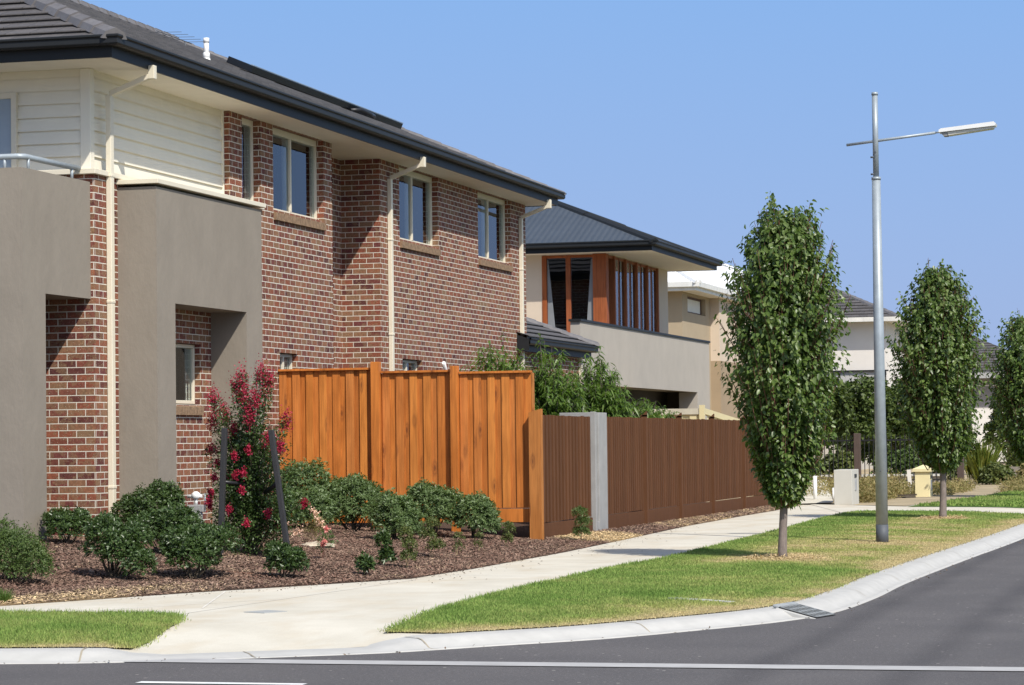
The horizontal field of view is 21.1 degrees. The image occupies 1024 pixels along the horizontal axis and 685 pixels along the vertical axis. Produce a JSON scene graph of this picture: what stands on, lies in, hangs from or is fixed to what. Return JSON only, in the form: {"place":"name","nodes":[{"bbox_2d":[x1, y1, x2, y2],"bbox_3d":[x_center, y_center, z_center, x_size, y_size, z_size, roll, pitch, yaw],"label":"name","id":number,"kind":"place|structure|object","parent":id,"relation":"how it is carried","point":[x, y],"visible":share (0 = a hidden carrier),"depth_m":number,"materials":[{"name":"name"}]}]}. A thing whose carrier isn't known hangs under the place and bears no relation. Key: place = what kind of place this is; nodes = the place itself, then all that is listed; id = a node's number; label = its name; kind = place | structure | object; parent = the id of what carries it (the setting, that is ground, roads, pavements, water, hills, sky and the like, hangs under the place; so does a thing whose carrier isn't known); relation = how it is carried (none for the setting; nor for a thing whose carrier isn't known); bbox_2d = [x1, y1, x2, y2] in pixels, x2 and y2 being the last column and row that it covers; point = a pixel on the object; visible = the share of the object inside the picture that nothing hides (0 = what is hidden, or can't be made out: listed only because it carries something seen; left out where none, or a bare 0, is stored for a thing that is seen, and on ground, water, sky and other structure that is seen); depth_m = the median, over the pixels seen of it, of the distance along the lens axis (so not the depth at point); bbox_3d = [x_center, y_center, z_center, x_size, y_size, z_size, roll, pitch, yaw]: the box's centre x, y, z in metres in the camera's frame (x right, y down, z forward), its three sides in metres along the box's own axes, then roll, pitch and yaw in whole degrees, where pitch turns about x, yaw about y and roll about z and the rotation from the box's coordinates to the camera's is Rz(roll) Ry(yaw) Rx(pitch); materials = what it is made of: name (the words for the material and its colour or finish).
{"place":"outdoors","nodes":[
{"label":"outdoors","id":0,"kind":"place"},
{"bbox_2d":[0,607,190,648],"bbox_3d":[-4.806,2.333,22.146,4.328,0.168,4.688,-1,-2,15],"label":"grass","id":1,"kind":"structure","parent":0,"point":[101,623],"depth_m":22.18,"materials":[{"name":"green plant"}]},
{"bbox_2d":[0,502,779,605],"bbox_3d":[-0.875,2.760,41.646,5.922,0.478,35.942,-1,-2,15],"label":"mulch chips","id":2,"kind":"object","parent":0,"point":[63,556],"visible":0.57,"depth_m":30.99,"materials":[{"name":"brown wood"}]},
{"bbox_2d":[0,587,14,602],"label":"grass tuft","id":3,"kind":"object","parent":2,"relation":"on","point":[5,596],"visible":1,"depth_m":25.85,"materials":[{"name":"green plant"}]},
{"bbox_2d":[0,513,59,583],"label":"shrub","id":4,"kind":"object","parent":2,"relation":"on","point":[27,551],"visible":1,"depth_m":27.63,"materials":[{"name":"green plant"}]},
{"bbox_2d":[40,505,92,543],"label":"shrub","id":5,"kind":"object","parent":2,"relation":"on","point":[64,520],"visible":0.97,"depth_m":32.00,"materials":[{"name":"green plant"}]},
{"bbox_2d":[77,510,158,578],"bbox_3d":[-4.083,2.112,28.675,0.953,0.732,0.760,-1,-2,15],"label":"shrub","id":6,"kind":"object","parent":2,"relation":"on","point":[127,537],"visible":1,"depth_m":28.58,"materials":[{"name":"green plant"}]},
{"bbox_2d":[110,478,185,539],"bbox_3d":[-4.473,2.062,33.750,1.046,0.800,0.764,-1,-2,15],"label":"shrub","id":7,"kind":"object","parent":2,"relation":"on","point":[138,502],"visible":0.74,"depth_m":33.64,"materials":[{"name":"green plant"}]},
{"bbox_2d":[131,501,204,553],"bbox_3d":[-3.935,2.125,31.288,1.030,0.656,0.685,-1,-2,15],"label":"shrub","id":8,"kind":"object","parent":2,"relation":"on","point":[170,513],"visible":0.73,"depth_m":31.15,"materials":[{"name":"green plant"}]},
{"bbox_2d":[187,491,205,523],"bbox_3d":[-3.900,2.180,34.024,0.240,0.675,0.150,-1,-2,15],"label":"gas meter","id":9,"kind":"object","parent":2,"relation":"on","point":[195,495],"visible":0.48,"depth_m":33.99,"materials":[{"name":"grey metal"}]},
{"bbox_2d":[157,521,244,578],"bbox_3d":[-3.282,2.193,28.874,0.948,0.632,0.687,-1,-2,8],"label":"shrub","id":10,"kind":"object","parent":2,"relation":"on","point":[190,541],"visible":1,"depth_m":28.77,"materials":[{"name":"green plant"}]},
{"bbox_2d":[217,428,249,553],"bbox_3d":[-3.227,1.753,31.803,0.137,1.528,0.521,-2,-2,28],"label":"garden stake","id":11,"kind":"object","parent":2,"relation":"on","point":[223,481],"visible":0.65,"depth_m":31.59,"materials":[{"name":"black wood"}]},
{"bbox_2d":[201,353,310,556],"bbox_3d":[-3.040,1.454,32.158,1.402,2.657,0.973,-1,-2,15],"label":"flowering bush","id":12,"kind":"object","parent":2,"relation":"on","point":[253,512],"visible":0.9,"depth_m":32.04,"materials":[{"name":"green plant"}]},
{"bbox_2d":[263,430,289,546],"bbox_3d":[-2.745,1.784,31.609,0.196,1.561,0.528,1,-3,-41],"label":"garden stake","id":13,"kind":"object","parent":2,"relation":"on","point":[277,484],"visible":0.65,"depth_m":31.49,"materials":[{"name":"black wood"}]},
{"bbox_2d":[263,538,309,577],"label":"shrub","id":14,"kind":"object","parent":2,"relation":"on","point":[285,556],"visible":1,"depth_m":29.17,"materials":[{"name":"green plant"}]},
{"bbox_2d":[0,0,598,540],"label":"brick house","id":15,"kind":"structure","parent":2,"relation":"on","point":[180,222],"depth_m":36.63,"materials":[{"name":"brown brick"}]},
{"bbox_2d":[0,92,17,167],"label":"balcony door","id":16,"kind":"structure","parent":15,"relation":"in","point":[8,101],"depth_m":34.21,"materials":[{"name":"beige paint"}]},
{"bbox_2d":[176,344,203,414],"bbox_3d":[-4.465,0.483,36.382,0.195,0.951,1.652,-1,-2,15],"label":"window","id":17,"kind":"structure","parent":15,"relation":"in","point":[185,354],"depth_m":36.93,"materials":[{"name":"beige paint"}]},
{"bbox_2d":[242,118,253,200],"bbox_3d":[-3.855,-2.588,39.292,0.062,1.238,0.752,-1,-2,15],"label":"window","id":18,"kind":"structure","parent":15,"relation":"in","point":[247,125],"depth_m":39.54,"materials":[{"name":"beige paint"}]},
{"bbox_2d":[280,354,291,368],"bbox_3d":[-3.403,0.688,40.648,0.066,1.038,0.792,-1,-2,15],"label":"window","id":19,"kind":"structure","parent":15,"relation":"in","point":[285,359],"depth_m":40.88,"materials":[{"name":"beige paint"}]},
{"bbox_2d":[273,128,325,230],"bbox_3d":[-3.255,-2.448,41.256,0.215,1.391,2.282,-1,-2,15],"label":"window","id":20,"kind":"structure","parent":15,"relation":"in","point":[294,156],"depth_m":41.47,"materials":[{"name":"beige paint"}]},
{"bbox_2d":[403,360,416,370],"bbox_3d":[-1.799,0.827,46.719,0.066,1.058,1.132,-1,-2,15],"label":"window","id":21,"kind":"structure","parent":15,"relation":"in","point":[408,365],"depth_m":46.96,"materials":[{"name":"glass"}]},
{"bbox_2d":[399,167,440,255],"bbox_3d":[-1.655,-2.249,47.304,0.215,1.391,2.302,-1,-2,15],"label":"window","id":22,"kind":"structure","parent":15,"relation":"in","point":[415,189],"depth_m":47.58,"materials":[{"name":"beige paint"}]},
{"bbox_2d":[478,192,512,271],"bbox_3d":[-0.389,-2.092,52.092,0.215,1.391,2.352,-1,-2,15],"label":"window","id":23,"kind":"structure","parent":15,"relation":"in","point":[491,210],"depth_m":52.39,"materials":[{"name":"beige paint"}]},
{"bbox_2d":[276,485,338,527],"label":"shrub","id":24,"kind":"object","parent":2,"relation":"on","point":[316,496],"visible":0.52,"depth_m":37.68,"materials":[{"name":"green plant"}]},
{"bbox_2d":[287,506,328,539],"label":"flower clump","id":25,"kind":"object","parent":2,"relation":"on","point":[317,520],"visible":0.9,"depth_m":34.63,"materials":[{"name":"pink plant"}]},
{"bbox_2d":[275,457,345,526],"bbox_3d":[-2.824,2.112,38.240,1.092,1.052,0.915,-1,-2,15],"label":"shrub","id":26,"kind":"object","parent":2,"relation":"on","point":[309,471],"visible":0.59,"depth_m":38.11,"materials":[{"name":"green plant"}]},
{"bbox_2d":[301,541,334,547],"bbox_3d":[-2.441,2.534,34.270,0.397,0.123,0.296,-2,-3,40],"label":"garden rock","id":27,"kind":"object","parent":2,"relation":"on","point":[312,544],"visible":0.57,"depth_m":34.22,"materials":[{"name":"beige stone"}]},
{"bbox_2d":[315,525,337,557],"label":"rose bush","id":28,"kind":"object","parent":2,"relation":"on","point":[323,542],"visible":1,"depth_m":32.04,"materials":[{"name":"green plant"}]},
{"bbox_2d":[311,472,385,531],"bbox_3d":[-2.260,2.234,38.263,1.226,0.883,0.975,-1,-2,15],"label":"shrub","id":29,"kind":"object","parent":2,"relation":"on","point":[359,489],"visible":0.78,"depth_m":38.06,"materials":[{"name":"green plant"}]},
{"bbox_2d":[353,550,376,575],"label":"seedling","id":30,"kind":"object","parent":2,"relation":"on","point":[366,562],"visible":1,"depth_m":29.80,"materials":[{"name":"green plant"}]},
{"bbox_2d":[373,528,397,565],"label":"seedling","id":31,"kind":"object","parent":2,"relation":"on","point":[386,553],"visible":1,"depth_m":31.26,"materials":[{"name":"green plant"}]},
{"bbox_2d":[366,487,426,539],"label":"shrub","id":32,"kind":"object","parent":2,"relation":"on","point":[392,512],"visible":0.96,"depth_m":36.58,"materials":[{"name":"green plant"}]},
{"bbox_2d":[396,524,418,567],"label":"seedling","id":33,"kind":"object","parent":2,"relation":"on","point":[401,531],"visible":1,"depth_m":31.15,"materials":[{"name":"green plant"}]},
{"bbox_2d":[278,362,543,539],"bbox_3d":[-1.482,1.585,39.604,3.965,2.630,0.200,-1,-2,15],"label":"paling fence","id":34,"kind":"object","parent":2,"relation":"on","point":[466,433],"visible":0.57,"depth_m":39.59,"materials":[{"name":"orange wood"}]},
{"bbox_2d":[419,516,445,555],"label":"seedling","id":35,"kind":"object","parent":2,"relation":"on","point":[435,542],"visible":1,"depth_m":33.17,"materials":[{"name":"green plant"}]},
{"bbox_2d":[405,476,463,535],"bbox_3d":[-1.080,2.302,38.400,0.933,0.871,0.814,-1,-2,15],"label":"shrub","id":36,"kind":"object","parent":2,"relation":"on","point":[439,501],"visible":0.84,"depth_m":38.22,"materials":[{"name":"green plant"}]},
{"bbox_2d":[452,531,465,554],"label":"seedling","id":37,"kind":"object","parent":2,"relation":"on","point":[459,542],"visible":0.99,"depth_m":34.13,"materials":[{"name":"green plant"}]},
{"bbox_2d":[451,489,503,538],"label":"shrub","id":38,"kind":"object","parent":2,"relation":"on","point":[480,511],"visible":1,"depth_m":37.96,"materials":[{"name":"green plant"}]},
{"bbox_2d":[472,530,484,548],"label":"seedling","id":39,"kind":"object","parent":2,"relation":"on","point":[478,542],"visible":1,"depth_m":35.21,"materials":[{"name":"green plant"}]},
{"bbox_2d":[459,331,527,508],"bbox_3d":[-0.251,1.429,45.770,1.721,3.261,1.728,-1,-2,15],"label":"peach tree","id":40,"kind":"object","parent":2,"relation":"on","point":[510,366],"visible":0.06,"depth_m":45.69,"materials":[{"name":"green plant"}]},
{"bbox_2d":[500,520,515,545],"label":"seedling","id":41,"kind":"object","parent":2,"relation":"on","point":[508,535],"visible":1,"depth_m":36.53,"materials":[{"name":"green plant"}]},
{"bbox_2d":[517,333,591,415],"bbox_3d":[0.587,1.438,45.242,1.540,3.185,1.493,-1,-2,15],"label":"peach tree","id":42,"kind":"object","parent":2,"relation":"on","point":[556,395],"visible":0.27,"depth_m":45.02,"materials":[{"name":"green plant"}]},
{"bbox_2d":[571,505,593,538],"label":"seedling","id":43,"kind":"object","parent":2,"relation":"on","point":[582,511],"visible":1,"depth_m":39.45,"materials":[{"name":"green plant"}]},
{"bbox_2d":[559,412,607,530],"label":"concrete pier","id":44,"kind":"structure","parent":2,"relation":"on","point":[599,476],"depth_m":43.12,"materials":[{"name":"grey concrete"}]},
{"bbox_2d":[571,344,639,417],"bbox_3d":[1.477,1.565,47.551,1.524,3.076,1.570,-1,-2,15],"label":"peach tree","id":45,"kind":"object","parent":2,"relation":"on","point":[601,395],"visible":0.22,"depth_m":47.35,"materials":[{"name":"green plant"}]},
{"bbox_2d":[529,411,767,537],"bbox_3d":[3.291,2.284,50.592,0.119,1.970,23.600,-1,-2,15],"label":"slat fence","id":46,"kind":"object","parent":2,"relation":"on","point":[678,463],"visible":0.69,"depth_m":47.02,"materials":[{"name":"brown wood"}]},
{"bbox_2d":[628,397,679,418],"bbox_3d":[2.412,2.122,51.215,1.845,2.203,1.859,-1,-2,15],"label":"peach tree","id":47,"kind":"object","parent":2,"relation":"on","point":[648,409],"visible":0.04,"depth_m":51.05,"materials":[{"name":"green plant"}]},
{"bbox_2d":[0,505,1009,653],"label":"footpath","id":48,"kind":"structure","parent":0,"point":[356,616],"depth_m":25.92,"materials":[{"name":"concrete"}]},
{"bbox_2d":[245,610,286,612],"bbox_3d":[-2.168,2.392,24.215,0.277,0.050,0.313,-2,-3,40],"label":"service lid","id":49,"kind":"object","parent":48,"relation":"on","point":[267,611],"visible":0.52,"depth_m":24.18,"materials":[{"name":"grey metal"}]},
{"bbox_2d":[182,579,415,613],"bbox_3d":[-2.012,2.457,26.686,0.016,0.001,6.113,-1,-2,19],"label":"path joint","id":50,"kind":"object","parent":48,"relation":"on","point":[292,597],"visible":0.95,"depth_m":26.39,"materials":[{"name":"grey concrete"}]},
{"bbox_2d":[57,526,1020,663],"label":"leaf litter","id":51,"kind":"object","parent":48,"relation":"on","point":[491,570],"visible":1,"depth_m":28.66,"materials":[{"name":"brown plant"}]},
{"bbox_2d":[0,539,1023,684],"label":"road","id":52,"kind":"structure","parent":0,"point":[969,612],"depth_m":20.36,"materials":[{"name":"grey asphalt"}]},
{"bbox_2d":[136,681,306,684],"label":"road marking","id":53,"kind":"object","parent":52,"relation":"on","point":[222,683],"visible":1,"depth_m":18.46,"materials":[{"name":"white paint"}]},
{"bbox_2d":[0,524,1023,663],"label":"kerb","id":54,"kind":"structure","parent":52,"relation":"on","point":[872,586],"depth_m":22.50,"materials":[{"name":"concrete"}]},
{"bbox_2d":[773,602,834,618],"bbox_3d":[2.623,2.430,24.688,0.420,0.176,0.480,-2,-2,28],"label":"drain grate","id":55,"kind":"object","parent":54,"relation":"in","point":[795,609],"visible":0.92,"depth_m":24.59,"materials":[{"name":"metal"}]},
{"bbox_2d":[102,659,1023,670],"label":"road marking","id":56,"kind":"object","parent":52,"relation":"on","point":[964,668],"visible":1,"depth_m":19.61,"materials":[{"name":"paint"}]},
{"bbox_2d":[83,0,1023,348],"label":"sky","id":57,"kind":"structure","parent":0,"point":[674,121],"materials":[{"name":"blue"}]},
{"bbox_2d":[379,509,1023,632],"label":"lawn","id":58,"kind":"structure","parent":0,"point":[530,626],"depth_m":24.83,"materials":[{"name":"plant"}]},
{"bbox_2d":[713,192,852,557],"bbox_3d":[3.335,0.401,33.741,1.743,4.578,1.849,-1,-2,15],"label":"street tree","id":59,"kind":"object","parent":58,"relation":"on","point":[787,364],"visible":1,"depth_m":33.41,"materials":[{"name":"green plant"}]},
{"bbox_2d":[744,552,825,560],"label":"dead grass","id":60,"kind":"structure","parent":58,"relation":"on","point":[782,557],"depth_m":33.50,"materials":[{"name":"plant"}]},
{"bbox_2d":[846,92,996,541],"bbox_3d":[5.773,-0.350,38.515,2.102,6.390,0.260,-1,-2,15],"label":"street lamp","id":61,"kind":"object","parent":58,"relation":"on","point":[882,534],"visible":0.98,"depth_m":38.59,"materials":[{"name":"metal"}]},
{"bbox_2d":[884,259,989,517],"bbox_3d":[7.624,0.833,49.297,1.911,4.734,1.927,-1,-2,15],"label":"street tree","id":62,"kind":"object","parent":58,"relation":"on","point":[938,361],"visible":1,"depth_m":48.98,"materials":[{"name":"green plant"}]},
{"bbox_2d":[919,514,967,518],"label":"dead grass","id":63,"kind":"structure","parent":58,"relation":"on","point":[945,517],"depth_m":49.02,"materials":[{"name":"plant"}]},
{"bbox_2d":[801,480,832,503],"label":"driveway","id":64,"kind":"structure","parent":0,"point":[821,498],"depth_m":63.30,"materials":[{"name":"concrete"}]},
{"bbox_2d":[708,464,1011,505],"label":"vacant ground","id":65,"kind":"structure","parent":0,"point":[986,489],"depth_m":66.93,"materials":[{"name":"brown soil"}]},
{"bbox_2d":[525,201,723,419],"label":"terrace house","id":66,"kind":"structure","parent":65,"relation":"on","point":[601,281],"depth_m":68.03,"materials":[{"name":"beige paint"}]},
{"bbox_2d":[542,253,608,332],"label":"window","id":67,"kind":"structure","parent":66,"relation":"in","point":[598,300],"depth_m":66.94,"materials":[{"name":"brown wood"}]},
{"bbox_2d":[608,255,659,331],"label":"window","id":68,"kind":"structure","parent":66,"relation":"in","point":[633,286],"depth_m":69.90,"materials":[{"name":"brown wood"}]},
{"bbox_2d":[633,405,739,419],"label":"panel fence","id":69,"kind":"object","parent":65,"relation":"on","point":[701,411],"visible":0.13,"depth_m":65.33,"materials":[{"name":"beige metal"}]},
{"bbox_2d":[668,264,750,418],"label":"sand house","id":70,"kind":"structure","parent":65,"relation":"on","point":[694,305],"depth_m":89.26,"materials":[{"name":"paint"}]},
{"bbox_2d":[687,297,700,314],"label":"window","id":71,"kind":"structure","parent":70,"relation":"in","point":[694,305],"depth_m":87.99,"materials":[{"name":"white glass"}]},
{"bbox_2d":[813,476,816,498],"bbox_3d":[6.894,3.357,62.541,0.086,0.640,0.090,-1,-2,15],"label":"pipe stub","id":72,"kind":"object","parent":65,"relation":"on","point":[814,487],"visible":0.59,"depth_m":62.51,"materials":[{"name":"white plastic"}]},
{"bbox_2d":[813,447,853,474],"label":"garden shrub","id":73,"kind":"object","parent":65,"relation":"on","point":[838,459],"visible":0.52,"depth_m":78.41,"materials":[{"name":"green plant"}]},
{"bbox_2d":[834,469,858,504],"bbox_3d":[7.403,3.217,60.806,0.414,0.820,1.100,-1,-2,15],"label":"letterbox","id":74,"kind":"object","parent":65,"relation":"on","point":[846,486],"visible":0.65,"depth_m":60.30,"materials":[{"name":"white metal"}]},
{"bbox_2d":[817,414,893,458],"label":"garden tree","id":75,"kind":"object","parent":65,"relation":"on","point":[869,450],"visible":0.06,"depth_m":83.49,"materials":[{"name":"green plant"}]},
{"bbox_2d":[854,433,860,477],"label":"timber post","id":76,"kind":"object","parent":65,"relation":"on","point":[857,450],"visible":0.56,"depth_m":76.94,"materials":[{"name":"brown wood"}]},
{"bbox_2d":[820,370,898,453],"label":"garden tree","id":77,"kind":"object","parent":65,"relation":"on","point":[852,412],"visible":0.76,"depth_m":80.06,"materials":[{"name":"green plant"}]},
{"bbox_2d":[805,469,914,495],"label":"dry weeds","id":78,"kind":"object","parent":65,"relation":"on","point":[830,481],"visible":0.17,"depth_m":67.99,"materials":[{"name":"beige plant"}]},
{"bbox_2d":[814,284,909,469],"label":"white house","id":79,"kind":"structure","parent":65,"relation":"on","point":[858,342],"depth_m":112.78,"materials":[{"name":"white paint"}]},
{"bbox_2d":[812,474,939,486],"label":"wall","id":80,"kind":"structure","parent":65,"relation":"on","point":[934,476],"depth_m":77.20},
{"bbox_2d":[859,476,904,502],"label":"dry weeds","id":81,"kind":"object","parent":65,"relation":"on","point":[867,491],"visible":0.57,"depth_m":62.80,"materials":[{"name":"beige plant"}]},
{"bbox_2d":[811,435,954,482],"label":"picket fence","id":82,"kind":"object","parent":65,"relation":"on","point":[873,440],"visible":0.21,"depth_m":77.00,"materials":[{"name":"black metal"}]},
{"bbox_2d":[860,382,917,473],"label":"garden tree","id":83,"kind":"object","parent":65,"relation":"on","point":[893,422],"visible":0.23,"depth_m":81.16,"materials":[{"name":"green plant"}]},
{"bbox_2d":[870,445,926,473],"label":"garden shrub","id":84,"kind":"object","parent":65,"relation":"on","point":[904,462],"visible":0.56,"depth_m":78.35,"materials":[{"name":"green plant"}]},
{"bbox_2d":[896,494,916,497],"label":"timber offcut","id":85,"kind":"object","parent":65,"relation":"on","point":[909,495],"visible":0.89,"depth_m":65.95,"materials":[{"name":"brown wood"}]},
{"bbox_2d":[907,469,911,492],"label":"lot peg","id":86,"kind":"object","parent":65,"relation":"on","point":[909,476],"visible":0.43,"depth_m":71.62,"materials":[{"name":"white wood"}]},
{"bbox_2d":[840,421,981,467],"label":"garden tree","id":87,"kind":"object","parent":65,"relation":"on","point":[970,453],"visible":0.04,"depth_m":85.14,"materials":[{"name":"green plant"}]},
{"bbox_2d":[912,465,932,496],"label":"letterbox","id":88,"kind":"object","parent":65,"relation":"on","point":[923,481],"visible":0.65,"depth_m":67.10,"materials":[{"name":"beige concrete"}]},
{"bbox_2d":[896,477,979,495],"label":"dry weeds","id":89,"kind":"object","parent":65,"relation":"on","point":[952,487],"visible":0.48,"depth_m":70.36,"materials":[{"name":"beige plant"}]},
{"bbox_2d":[922,453,968,478],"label":"garden shrub","id":90,"kind":"object","parent":65,"relation":"on","point":[952,474],"visible":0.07,"depth_m":78.48,"materials":[{"name":"green plant"}]},
{"bbox_2d":[957,457,963,485],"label":"timber post","id":91,"kind":"object","parent":65,"relation":"on","point":[960,471],"visible":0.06,"depth_m":76.29,"materials":[{"name":"wood"}]},
{"bbox_2d":[964,337,1006,463],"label":"house","id":92,"kind":"structure","parent":65,"relation":"on","point":[981,404],"depth_m":138.46,"materials":[{"name":"grey roof tile"},{"name":"white painted render"},{"name":"glass"}]},
{"bbox_2d":[965,437,1007,480],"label":"flax clump","id":93,"kind":"object","parent":65,"relation":"on","point":[987,456],"visible":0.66,"depth_m":84.78,"materials":[{"name":"green plant"}]},
{"bbox_2d":[975,461,1015,484],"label":"garden shrub","id":94,"kind":"object","parent":65,"relation":"on","point":[992,473],"visible":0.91,"depth_m":82.61,"materials":[{"name":"green plant"}]},
{"bbox_2d":[980,381,1014,466],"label":"garden tree","id":95,"kind":"object","parent":65,"relation":"on","point":[990,427],"visible":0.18,"depth_m":102.53,"materials":[{"name":"green plant"}]},
{"bbox_2d":[1002,446,1023,466],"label":"garden shrub","id":96,"kind":"object","parent":65,"relation":"on","point":[1013,462],"visible":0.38,"depth_m":88.60,"materials":[{"name":"green plant"}]},
{"bbox_2d":[811,504,1023,513],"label":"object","id":97,"kind":"object","parent":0,"point":[842,508],"visible":0.74,"depth_m":56.20,"materials":[{"name":"concrete"}]},
{"bbox_2d":[908,490,1023,507],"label":"lawn","id":98,"kind":"structure","parent":0,"point":[965,506],"depth_m":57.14,"materials":[{"name":"plant"}]},
{"bbox_2d":[984,309,1023,462],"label":"street tree","id":99,"kind":"object","parent":98,"relation":"on","point":[1011,363],"visible":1,"depth_m":65.27,"materials":[{"name":"green plant"}]},
{"bbox_2d":[995,474,1023,491],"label":"dry weeds","id":100,"kind":"object","parent":98,"relation":"on","point":[1014,484],"visible":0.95,"depth_m":72.11,"materials":[{"name":"beige plant"}]},
{"bbox_2d":[1013,463,1023,483],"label":"garden shrub","id":101,"kind":"object","parent":98,"relation":"on","point":[1021,472],"visible":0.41,"depth_m":80.55,"materials":[{"name":"green plant"}]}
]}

